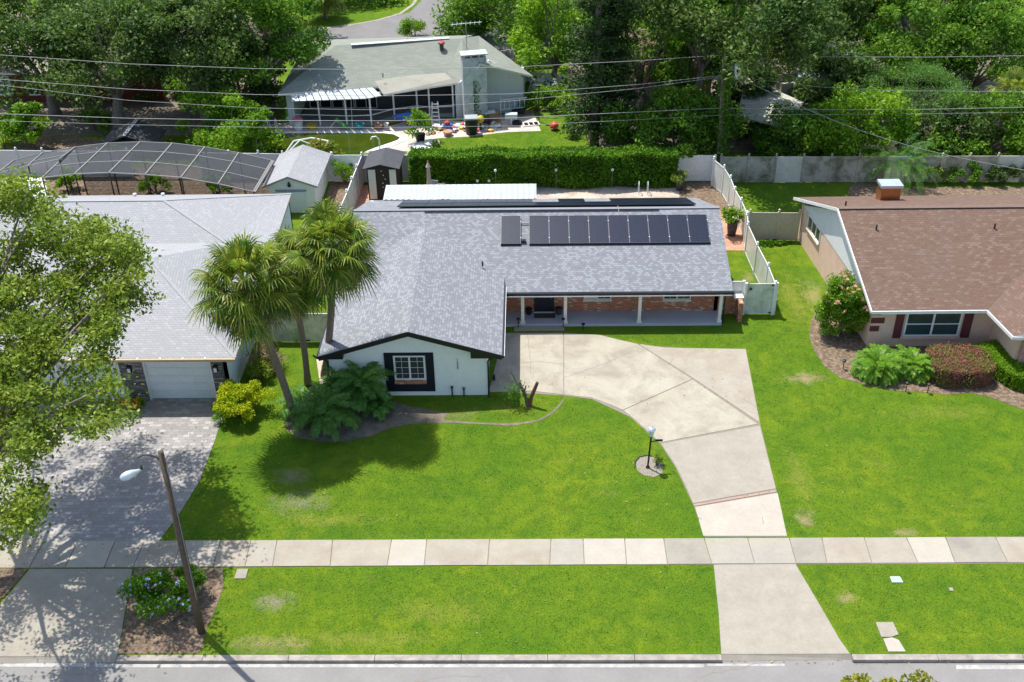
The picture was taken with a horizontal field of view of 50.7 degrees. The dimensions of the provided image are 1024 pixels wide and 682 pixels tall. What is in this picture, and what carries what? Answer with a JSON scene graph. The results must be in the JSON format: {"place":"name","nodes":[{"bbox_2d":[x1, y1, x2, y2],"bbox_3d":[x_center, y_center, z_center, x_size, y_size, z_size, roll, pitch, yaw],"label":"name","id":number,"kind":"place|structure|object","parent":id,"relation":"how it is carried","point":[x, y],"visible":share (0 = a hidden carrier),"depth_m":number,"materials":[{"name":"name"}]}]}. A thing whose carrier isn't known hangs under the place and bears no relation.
{"place":"outdoors","nodes":[
{"label":"outdoors","id":0,"kind":"place"},
{"bbox_2d":[0,398,221,542],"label":"paver driveway","id":1,"kind":"structure","parent":0,"point":[153,433],"depth_m":47.44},
{"bbox_2d":[0,13,278,134],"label":"woodland floor","id":2,"kind":"structure","parent":0,"point":[169,112],"depth_m":83.67,"materials":[{"name":"soil"}]},
{"bbox_2d":[0,0,124,114],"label":"oak tree","id":3,"kind":"object","parent":2,"relation":"on","point":[52,102],"visible":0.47,"depth_m":78.60,"materials":[{"name":"green plant"}]},
{"bbox_2d":[74,105,111,132],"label":"shrub","id":4,"kind":"object","parent":2,"relation":"on","point":[104,125],"visible":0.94,"depth_m":80.41,"materials":[{"name":"green plant"}]},
{"bbox_2d":[0,27,198,101],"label":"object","id":5,"kind":"structure","parent":2,"relation":"on","point":[128,93],"depth_m":85.88,"materials":[{"name":"grey plant"}]},
{"bbox_2d":[0,0,207,130],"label":"oak tree","id":6,"kind":"object","parent":2,"relation":"on","point":[120,77],"visible":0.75,"depth_m":76.42,"materials":[{"name":"green plant"}]},
{"bbox_2d":[100,119,165,143],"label":"garden shed","id":7,"kind":"structure","parent":2,"relation":"on","point":[135,130],"depth_m":77.29,"materials":[{"name":"grey paint"}]},
{"bbox_2d":[129,64,218,101],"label":"oak tree","id":8,"kind":"object","parent":2,"relation":"on","point":[175,85],"visible":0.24,"depth_m":86.06,"materials":[{"name":"green plant"}]},
{"bbox_2d":[100,0,297,125],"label":"oak tree","id":9,"kind":"object","parent":2,"relation":"on","point":[190,13],"visible":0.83,"depth_m":76.18,"materials":[{"name":"green plant"}]},
{"bbox_2d":[176,27,286,112],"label":"oak tree","id":10,"kind":"object","parent":2,"relation":"on","point":[272,88],"visible":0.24,"depth_m":82.83,"materials":[{"name":"green plant"}]},
{"bbox_2d":[198,0,333,110],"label":"oak tree","id":11,"kind":"object","parent":2,"relation":"on","point":[267,15],"visible":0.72,"depth_m":79.11,"materials":[{"name":"green plant"}]},
{"bbox_2d":[0,178,292,400],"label":"house","id":12,"kind":"structure","parent":0,"point":[168,352],"depth_m":53.78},
{"bbox_2d":[54,363,126,398],"bbox_3d":[-20.067,1.849,51.544,3.080,2.300,0.180,0,33,1],"label":"garage door","id":13,"kind":"structure","parent":12,"relation":"in","point":[57,365],"depth_m":51.43,"materials":[{"name":"blue paint"}]},
{"bbox_2d":[141,362,216,399],"bbox_3d":[-15.793,1.821,51.478,3.270,2.300,0.180,0,33,1],"label":"garage door","id":14,"kind":"structure","parent":12,"relation":"in","point":[163,379],"depth_m":51.50,"materials":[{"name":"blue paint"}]},
{"bbox_2d":[257,133,399,153],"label":"lawn","id":15,"kind":"structure","parent":0,"point":[353,142],"depth_m":78.68,"materials":[{"name":"plant"}]},
{"bbox_2d":[207,0,549,60],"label":"back road","id":16,"kind":"structure","parent":0,"point":[387,27],"depth_m":101.06,"materials":[{"name":"asphalt"}]},
{"bbox_2d":[0,333,851,663],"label":"driveway","id":17,"kind":"structure","parent":0,"point":[770,611],"depth_m":48.57,"materials":[{"name":"concrete"}]},
{"bbox_2d":[508,335,786,536],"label":"driveway joints","id":18,"kind":"object","parent":17,"relation":"on","point":[708,389],"visible":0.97,"depth_m":49.96,"materials":[{"name":"concrete"}]},
{"bbox_2d":[0,0,1023,652],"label":"ground","id":19,"kind":"structure","parent":0,"point":[778,196],"depth_m":45.98,"materials":[{"name":"green plant"}]},
{"bbox_2d":[0,569,26,600],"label":"mulch bed","id":20,"kind":"object","parent":19,"relation":"on","point":[9,578],"visible":1,"depth_m":42.19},
{"bbox_2d":[0,163,165,555],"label":"oak tree","id":21,"kind":"object","parent":20,"relation":"on","point":[98,319],"visible":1,"depth_m":39.97,"materials":[{"name":"green plant"}]},
{"bbox_2d":[13,137,101,150],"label":"dry yard","id":22,"kind":"structure","parent":19,"relation":"on","point":[50,143],"depth_m":79.07,"materials":[{"name":"soil"}]},
{"bbox_2d":[0,101,52,147],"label":"shrub","id":23,"kind":"object","parent":22,"relation":"on","point":[16,128],"visible":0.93,"depth_m":76.68,"materials":[{"name":"green plant"}]},
{"bbox_2d":[0,569,131,655],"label":"apron","id":24,"kind":"object","parent":19,"relation":"on","point":[62,612],"visible":1,"depth_m":40.60,"materials":[{"name":"grey concrete"}]},
{"bbox_2d":[16,176,268,195],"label":"pool yard","id":25,"kind":"structure","parent":19,"relation":"on","point":[73,192],"depth_m":72.06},
{"bbox_2d":[0,147,58,175],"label":"vinyl fence","id":26,"kind":"object","parent":25,"relation":"on","point":[7,157],"visible":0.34,"depth_m":73.59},
{"bbox_2d":[0,141,273,195],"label":"pool enclosure","id":27,"kind":"object","parent":25,"relation":"on","point":[113,168],"visible":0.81,"depth_m":68.04,"materials":[{"name":"grey metal"}]},
{"bbox_2d":[118,568,223,653],"bbox_3d":[-13.012,10.103,40.745,3.756,0.001,4.276,0,33,1],"label":"mulch bed","id":28,"kind":"object","parent":19,"relation":"on","point":[173,632],"visible":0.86,"depth_m":40.07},
{"bbox_2d":[116,562,207,619],"bbox_3d":[-13.103,9.401,40.411,3.205,1.690,2.627,0,33,1],"label":"plumbago","id":29,"kind":"object","parent":28,"relation":"on","point":[139,588],"visible":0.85,"depth_m":40.13,"materials":[{"name":"green plant"}]},
{"bbox_2d":[120,450,204,634],"bbox_3d":[-11.998,7.340,37.406,1.566,8.476,0.509,-15,36,-21],"label":"street lamp","id":30,"kind":"object","parent":28,"relation":"on","point":[131,474],"visible":1,"depth_m":37.09,"materials":[{"name":"brown wood"}]},
{"bbox_2d":[174,86,285,152],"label":"fruit tree","id":31,"kind":"object","parent":19,"relation":"on","point":[226,138],"visible":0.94,"depth_m":75.66,"materials":[{"name":"green plant"}]},
{"bbox_2d":[212,378,276,420],"bbox_3d":[-12.441,2.816,50.331,2.862,1.908,2.482,0,33,1],"label":"golden shrub","id":32,"kind":"object","parent":19,"relation":"on","point":[230,393],"visible":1,"depth_m":49.98,"materials":[{"name":"yellow plant"}]},
{"bbox_2d":[244,356,273,381],"bbox_3d":[-12.401,1.313,53.059,1.585,1.445,1.837,-11,34,-15],"label":"shrub","id":33,"kind":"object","parent":19,"relation":"on","point":[254,365],"depth_m":52.82,"materials":[{"name":"green plant"}]},
{"bbox_2d":[268,317,299,342],"bbox_3d":[-11.851,-0.696,55.702,2.104,1.810,0.133,0,33,2],"label":"vinyl fence","id":34,"kind":"object","parent":19,"relation":"on","point":[292,335],"visible":0.35,"depth_m":55.87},
{"bbox_2d":[303,313,326,341],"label":"side gate","id":35,"kind":"structure","parent":34,"relation":"attached to","point":[313,329],"depth_m":55.62,"materials":[{"name":"plastic"}]},
{"bbox_2d":[249,224,335,385],"bbox_3d":[-9.684,-0.704,49.006,4.292,9.252,4.354,0,33,1],"label":"cabbage palm","id":36,"kind":"object","parent":19,"relation":"on","point":[305,360],"visible":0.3,"depth_m":47.35,"materials":[{"name":"green plant"}]},
{"bbox_2d":[262,145,330,212],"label":"garden shed","id":37,"kind":"structure","parent":19,"relation":"on","point":[299,173],"depth_m":68.67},
{"bbox_2d":[273,196,383,377],"bbox_3d":[-7.850,-1.450,48.602,4.822,10.950,5.183,0,33,1],"label":"cabbage palm","id":38,"kind":"object","parent":19,"relation":"on","point":[338,270],"visible":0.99,"depth_m":45.98,"materials":[{"name":"green plant"}]},
{"bbox_2d":[336,152,364,243],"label":"vinyl fence","id":39,"kind":"object","parent":19,"relation":"on","point":[353,190],"visible":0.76,"depth_m":69.36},
{"bbox_2d":[285,397,447,441],"bbox_3d":[-6.814,3.620,50.573,7.601,0.001,3.512,0,33,1],"label":"planting bed","id":40,"kind":"object","parent":19,"relation":"on","point":[399,415],"visible":0.54,"depth_m":50.23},
{"bbox_2d":[183,230,311,420],"bbox_3d":[-11.137,0.007,47.059,5.312,10.193,5.242,0,33,1],"label":"cabbage palm","id":41,"kind":"object","parent":40,"relation":"on","point":[245,309],"visible":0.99,"depth_m":44.88,"materials":[{"name":"green plant"}]},
{"bbox_2d":[275,384,320,425],"bbox_3d":[-9.808,2.992,50.473,2.350,1.451,2.285,0,33,1],"label":"pygmy palm","id":42,"kind":"object","parent":40,"relation":"on","point":[298,395],"visible":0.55,"depth_m":50.21,"materials":[{"name":"green plant"}]},
{"bbox_2d":[287,374,363,442],"bbox_3d":[-8.521,3.245,49.555,3.549,2.203,3.593,0,33,1],"label":"pygmy palm","id":43,"kind":"object","parent":40,"relation":"on","point":[324,407],"visible":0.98,"depth_m":48.95,"materials":[{"name":"green plant"}]},
{"bbox_2d":[330,360,396,412],"bbox_3d":[-7.040,2.192,50.745,3.338,2.346,2.882,-24,40,-31],"label":"pygmy palm","id":44,"kind":"object","parent":40,"relation":"on","point":[363,383],"visible":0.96,"depth_m":50.04,"materials":[{"name":"green plant"}]},
{"bbox_2d":[360,390,395,421],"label":"pygmy palm","id":45,"kind":"object","parent":40,"relation":"on","point":[378,406],"visible":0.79,"depth_m":50.30,"materials":[{"name":"green plant"}]},
{"bbox_2d":[330,152,409,181],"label":"vinyl fence","id":46,"kind":"object","parent":19,"relation":"on","point":[352,159],"visible":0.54,"depth_m":72.01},
{"bbox_2d":[362,147,404,199],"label":"garden shed","id":47,"kind":"structure","parent":19,"relation":"on","point":[382,167],"depth_m":69.61,"materials":[{"name":"wood"}]},
{"bbox_2d":[256,110,540,152],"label":"pool deck","id":48,"kind":"structure","parent":19,"relation":"on","point":[405,145],"depth_m":80.45,"materials":[{"name":"concrete"}]},
{"bbox_2d":[269,131,405,151],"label":"pool coping","id":49,"kind":"object","parent":48,"relation":"on","point":[399,140],"visible":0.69,"depth_m":79.91,"materials":[{"name":"white paint"}]},
{"bbox_2d":[402,107,437,141],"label":"potted plant","id":50,"kind":"object","parent":48,"relation":"on","point":[423,118],"visible":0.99,"depth_m":77.31,"materials":[{"name":"green plant"}]},
{"bbox_2d":[278,20,532,125],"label":"house","id":51,"kind":"structure","parent":19,"relation":"on","point":[311,85],"depth_m":81.68,"materials":[{"name":"grey"}]},
{"bbox_2d":[430,0,577,47],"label":"oak tree","id":52,"kind":"object","parent":19,"relation":"on","point":[502,11],"visible":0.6,"depth_m":95.35,"materials":[{"name":"green plant"}]},
{"bbox_2d":[497,368,538,407],"bbox_3d":[0.295,2.243,50.761,1.792,2.081,1.171,-12,35,-17],"label":"tree stump","id":53,"kind":"object","parent":19,"relation":"on","point":[528,402],"visible":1,"depth_m":50.72,"materials":[{"name":"wood"}]},
{"bbox_2d":[313,184,743,396],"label":"house","id":54,"kind":"structure","parent":19,"relation":"on","point":[470,273],"depth_m":57.02,"materials":[{"name":"grey"}]},
{"bbox_2d":[393,356,426,383],"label":"window","id":55,"kind":"structure","parent":54,"relation":"in","point":[409,369],"depth_m":51.24,"materials":[{"name":"white glass"}]},
{"bbox_2d":[407,143,678,189],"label":"hedge","id":56,"kind":"object","parent":19,"relation":"on","point":[586,166],"visible":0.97,"depth_m":70.75,"materials":[{"name":"green plant"}]},
{"bbox_2d":[507,0,590,81],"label":"oak tree","id":57,"kind":"object","parent":19,"relation":"on","point":[525,40],"visible":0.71,"depth_m":85.22,"materials":[{"name":"green plant"}]},
{"bbox_2d":[525,83,579,109],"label":"shrub","id":58,"kind":"object","parent":19,"relation":"on","point":[553,89],"visible":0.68,"depth_m":83.09,"materials":[{"name":"green plant"}]},
{"bbox_2d":[118,639,1023,654],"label":"verge","id":59,"kind":"structure","parent":19,"relation":"on","point":[340,646],"depth_m":38.95,"materials":[{"name":"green plant"}]},
{"bbox_2d":[599,82,750,158],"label":"laurel tree","id":60,"kind":"object","parent":19,"relation":"on","point":[684,128],"visible":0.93,"depth_m":72.08,"materials":[{"name":"green plant"}]},
{"bbox_2d":[677,154,716,180],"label":"vinyl fence","id":61,"kind":"object","parent":19,"relation":"on","point":[699,167],"visible":0.81,"depth_m":71.47,"materials":[{"name":"plastic"}]},
{"bbox_2d":[679,182,728,210],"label":"yard mulch","id":62,"kind":"object","parent":19,"relation":"on","point":[706,192],"visible":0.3,"depth_m":70.44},
{"bbox_2d":[713,54,742,163],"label":"utility pole","id":63,"kind":"object","parent":19,"relation":"on","point":[724,93],"visible":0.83,"depth_m":70.35,"materials":[{"name":"plant"}]},
{"bbox_2d":[13,108,716,120],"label":"power line","id":64,"kind":"object","parent":63,"relation":"attached to","point":[353,120],"visible":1,"depth_m":71.29,"materials":[{"name":"metal"}]},
{"bbox_2d":[743,212,777,314],"bbox_3d":[13.782,-4.501,60.623,0.345,2.115,8.274,-1,33,0],"label":"vinyl fence","id":65,"kind":"object","parent":19,"relation":"on","point":[760,266],"visible":0.91,"depth_m":60.67,"materials":[{"name":"plastic"}]},
{"bbox_2d":[743,282,778,314],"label":"side gate","id":66,"kind":"structure","parent":65,"relation":"attached to","point":[758,298],"depth_m":57.28,"materials":[{"name":"plastic"}]},
{"bbox_2d":[748,209,801,240],"bbox_3d":[15.555,-6.905,64.278,3.072,2.115,0.172,1,33,3],"label":"vinyl fence","id":67,"kind":"object","parent":19,"relation":"on","point":[779,225],"visible":0.96,"depth_m":64.26,"materials":[{"name":"plastic"}]},
{"bbox_2d":[751,100,857,155],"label":"laurel tree","id":68,"kind":"object","parent":19,"relation":"on","point":[764,141],"visible":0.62,"depth_m":73.02,"materials":[{"name":"green plant"}]},
{"bbox_2d":[801,79,922,155],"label":"camphor tree","id":69,"kind":"object","parent":19,"relation":"on","point":[869,122],"visible":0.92,"depth_m":71.65,"materials":[{"name":"green plant"}]},
{"bbox_2d":[720,152,1023,182],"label":"vinyl fence","id":70,"kind":"object","parent":19,"relation":"on","point":[799,169],"visible":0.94,"depth_m":70.98,"materials":[{"name":"plastic"}]},
{"bbox_2d":[793,179,1023,362],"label":"house","id":71,"kind":"structure","parent":19,"relation":"on","point":[927,270],"depth_m":55.13,"materials":[{"name":"brown"}]},
{"bbox_2d":[902,313,962,336],"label":"window","id":72,"kind":"structure","parent":71,"relation":"in","point":[915,324],"depth_m":54.29,"materials":[{"name":"grey glass"}]},
{"bbox_2d":[809,309,1023,409],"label":"planting bed","id":73,"kind":"object","parent":19,"relation":"on","point":[832,352],"visible":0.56,"depth_m":53.52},
{"bbox_2d":[813,268,870,335],"bbox_3d":[16.777,-1.863,55.292,3.058,3.525,2.830,0,33,1],"label":"camellia","id":74,"kind":"object","parent":73,"relation":"on","point":[846,301],"visible":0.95,"depth_m":54.62,"materials":[{"name":"green plant"}]},
{"bbox_2d":[850,343,906,385],"bbox_3d":[17.881,1.282,52.864,2.786,1.711,2.701,0,33,1],"label":"cane palm","id":75,"kind":"object","parent":73,"relation":"on","point":[874,362],"visible":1,"depth_m":52.32,"materials":[{"name":"green plant"}]},
{"bbox_2d":[890,344,938,384],"bbox_3d":[19.640,1.222,52.921,2.588,1.492,2.539,0,33,1],"label":"cane palm","id":76,"kind":"object","parent":73,"relation":"on","point":[918,366],"visible":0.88,"depth_m":52.31,"materials":[{"name":"green plant"}]},
{"bbox_2d":[925,341,995,388],"bbox_3d":[21.690,1.224,52.569,3.307,1.425,2.644,0,33,1],"label":"clipped shrub","id":77,"kind":"object","parent":73,"relation":"on","point":[960,365],"visible":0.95,"depth_m":51.92,"materials":[{"name":"brown plant"}]},
{"bbox_2d":[973,339,1023,392],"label":"hedge","id":78,"kind":"object","parent":73,"relation":"on","point":[1009,370],"visible":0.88,"depth_m":52.13,"materials":[{"name":"green plant"}]},
{"bbox_2d":[848,183,1023,195],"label":"yard mulch","id":79,"kind":"object","parent":19,"relation":"on","point":[863,189],"visible":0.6,"depth_m":70.26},
{"bbox_2d":[859,132,944,195],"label":"cane palm","id":80,"kind":"object","parent":79,"relation":"on","point":[904,153],"visible":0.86,"depth_m":70.15,"materials":[{"name":"green plant"}]},
{"bbox_2d":[893,95,1008,155],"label":"laurel tree","id":81,"kind":"object","parent":19,"relation":"on","point":[985,129],"visible":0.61,"depth_m":72.77,"materials":[{"name":"green plant"}]},
{"bbox_2d":[917,88,1023,155],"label":"laurel tree","id":82,"kind":"object","parent":19,"relation":"on","point":[1013,141],"visible":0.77,"depth_m":72.21,"materials":[{"name":"green plant"}]},
{"bbox_2d":[985,164,1023,183],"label":"shrub","id":83,"kind":"object","parent":19,"relation":"on","point":[1015,173],"visible":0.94,"depth_m":70.45,"materials":[{"name":"green plant"}]},
{"bbox_2d":[0,537,1023,567],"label":"sidewalk","id":84,"kind":"structure","parent":0,"point":[308,553],"depth_m":42.99,"materials":[{"name":"concrete"}]},
{"bbox_2d":[0,657,1023,681],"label":"road","id":85,"kind":"structure","parent":0,"point":[811,671],"depth_m":38.18,"materials":[{"name":"asphalt"}]},
{"bbox_2d":[116,654,721,662],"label":"kerb","id":86,"kind":"structure","parent":85,"relation":"on","point":[615,658],"depth_m":38.62,"materials":[{"name":"concrete"}]},
{"bbox_2d":[0,663,1023,668],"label":"road marking","id":87,"kind":"object","parent":85,"relation":"on","point":[424,665],"visible":1,"depth_m":38.52,"materials":[{"name":"paint"}]},
{"bbox_2d":[840,668,936,681],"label":"street tree","id":88,"kind":"object","parent":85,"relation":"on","point":[924,676],"visible":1,"depth_m":29.24,"materials":[{"name":"green plant"}]},
{"bbox_2d":[852,654,1023,661],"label":"kerb","id":89,"kind":"structure","parent":85,"relation":"on","point":[937,657],"depth_m":38.31,"materials":[{"name":"concrete"}]},
{"bbox_2d":[402,186,678,199],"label":"patio","id":90,"kind":"structure","parent":0,"point":[599,192],"depth_m":70.71,"materials":[{"name":"concrete"}]},
{"bbox_2d":[720,211,743,249],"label":"paver path","id":91,"kind":"structure","parent":0,"point":[735,242],"depth_m":64.90,"materials":[{"name":"ceramic"}]},
{"bbox_2d":[711,156,748,237],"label":"vinyl fence","id":92,"kind":"object","parent":91,"relation":"on","point":[722,182],"visible":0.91,"depth_m":68.84,"materials":[{"name":"plastic"}]},
{"bbox_2d":[721,205,745,236],"bbox_3d":[13.324,-7.173,64.870,1.662,1.982,1.571,0,33,1],"label":"potted plant","id":93,"kind":"object","parent":91,"relation":"on","point":[729,220],"visible":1,"depth_m":64.68,"materials":[{"name":"green plant"}]},
{"bbox_2d":[567,20,1020,152],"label":"woodland floor","id":94,"kind":"structure","parent":0,"point":[745,145],"depth_m":84.57,"materials":[{"name":"soil"}]},
{"bbox_2d":[545,0,650,147],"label":"pine tree","id":95,"kind":"object","parent":94,"relation":"on","point":[597,47],"visible":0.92,"depth_m":72.59,"materials":[{"name":"green plant"}]},
{"bbox_2d":[572,0,652,143],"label":"pine tree","id":96,"kind":"object","parent":94,"relation":"on","point":[627,79],"visible":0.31,"depth_m":74.30,"materials":[{"name":"green plant"}]},
{"bbox_2d":[583,1,694,113],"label":"oak tree","id":97,"kind":"object","parent":94,"relation":"on","point":[656,50],"visible":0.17,"depth_m":78.21,"materials":[{"name":"green plant"}]},
{"bbox_2d":[615,30,711,94],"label":"tree","id":98,"kind":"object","parent":94,"relation":"on","point":[648,88],"depth_m":84.97,"materials":[{"name":"green"}]},
{"bbox_2d":[636,11,749,90],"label":"oak tree","id":99,"kind":"object","parent":94,"relation":"on","point":[710,66],"visible":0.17,"depth_m":79.62,"materials":[{"name":"green plant"}]},
{"bbox_2d":[627,0,760,122],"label":"oak tree","id":100,"kind":"object","parent":94,"relation":"on","point":[674,42],"visible":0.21,"depth_m":73.32,"materials":[{"name":"green plant"}]},
{"bbox_2d":[606,0,852,108],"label":"oak tree","id":101,"kind":"object","parent":94,"relation":"on","point":[808,25],"visible":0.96,"depth_m":66.82,"materials":[{"name":"green plant"}]},
{"bbox_2d":[710,65,781,112],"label":"laurel tree","id":102,"kind":"object","parent":94,"relation":"on","point":[736,95],"visible":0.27,"depth_m":78.05,"materials":[{"name":"green plant"}]},
{"bbox_2d":[736,77,803,146],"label":"lean to","id":103,"kind":"object","parent":94,"relation":"on","point":[764,102],"visible":0.38,"depth_m":76.60,"materials":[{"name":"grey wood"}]},
{"bbox_2d":[747,0,902,62],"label":"oak tree","id":104,"kind":"object","parent":94,"relation":"on","point":[856,6],"visible":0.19,"depth_m":80.85,"materials":[{"name":"green plant"}]},
{"bbox_2d":[777,39,888,125],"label":"laurel tree","id":105,"kind":"object","parent":94,"relation":"on","point":[837,60],"visible":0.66,"depth_m":76.91,"materials":[{"name":"green plant"}]},
{"bbox_2d":[830,18,958,97],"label":"shade tree","id":106,"kind":"object","parent":94,"relation":"on","point":[880,39],"visible":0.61,"depth_m":78.76,"materials":[{"name":"green plant"}]},
{"bbox_2d":[842,59,982,112],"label":"jacaranda tree","id":107,"kind":"object","parent":94,"relation":"on","point":[934,75],"visible":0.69,"depth_m":76.18,"materials":[{"name":"green plant"}]},
{"bbox_2d":[829,0,1020,86],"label":"shade tree","id":108,"kind":"object","parent":94,"relation":"on","point":[891,11],"visible":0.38,"depth_m":80.20,"materials":[{"name":"green plant"}]},
{"bbox_2d":[896,0,1023,102],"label":"shade tree","id":109,"kind":"object","parent":94,"relation":"on","point":[1008,25],"visible":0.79,"depth_m":78.97,"materials":[{"name":"green plant"}]},
{"bbox_2d":[986,65,1023,125],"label":"cabbage palm","id":110,"kind":"object","parent":94,"relation":"on","point":[1006,81],"visible":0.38,"depth_m":75.37,"materials":[{"name":"green plant"}]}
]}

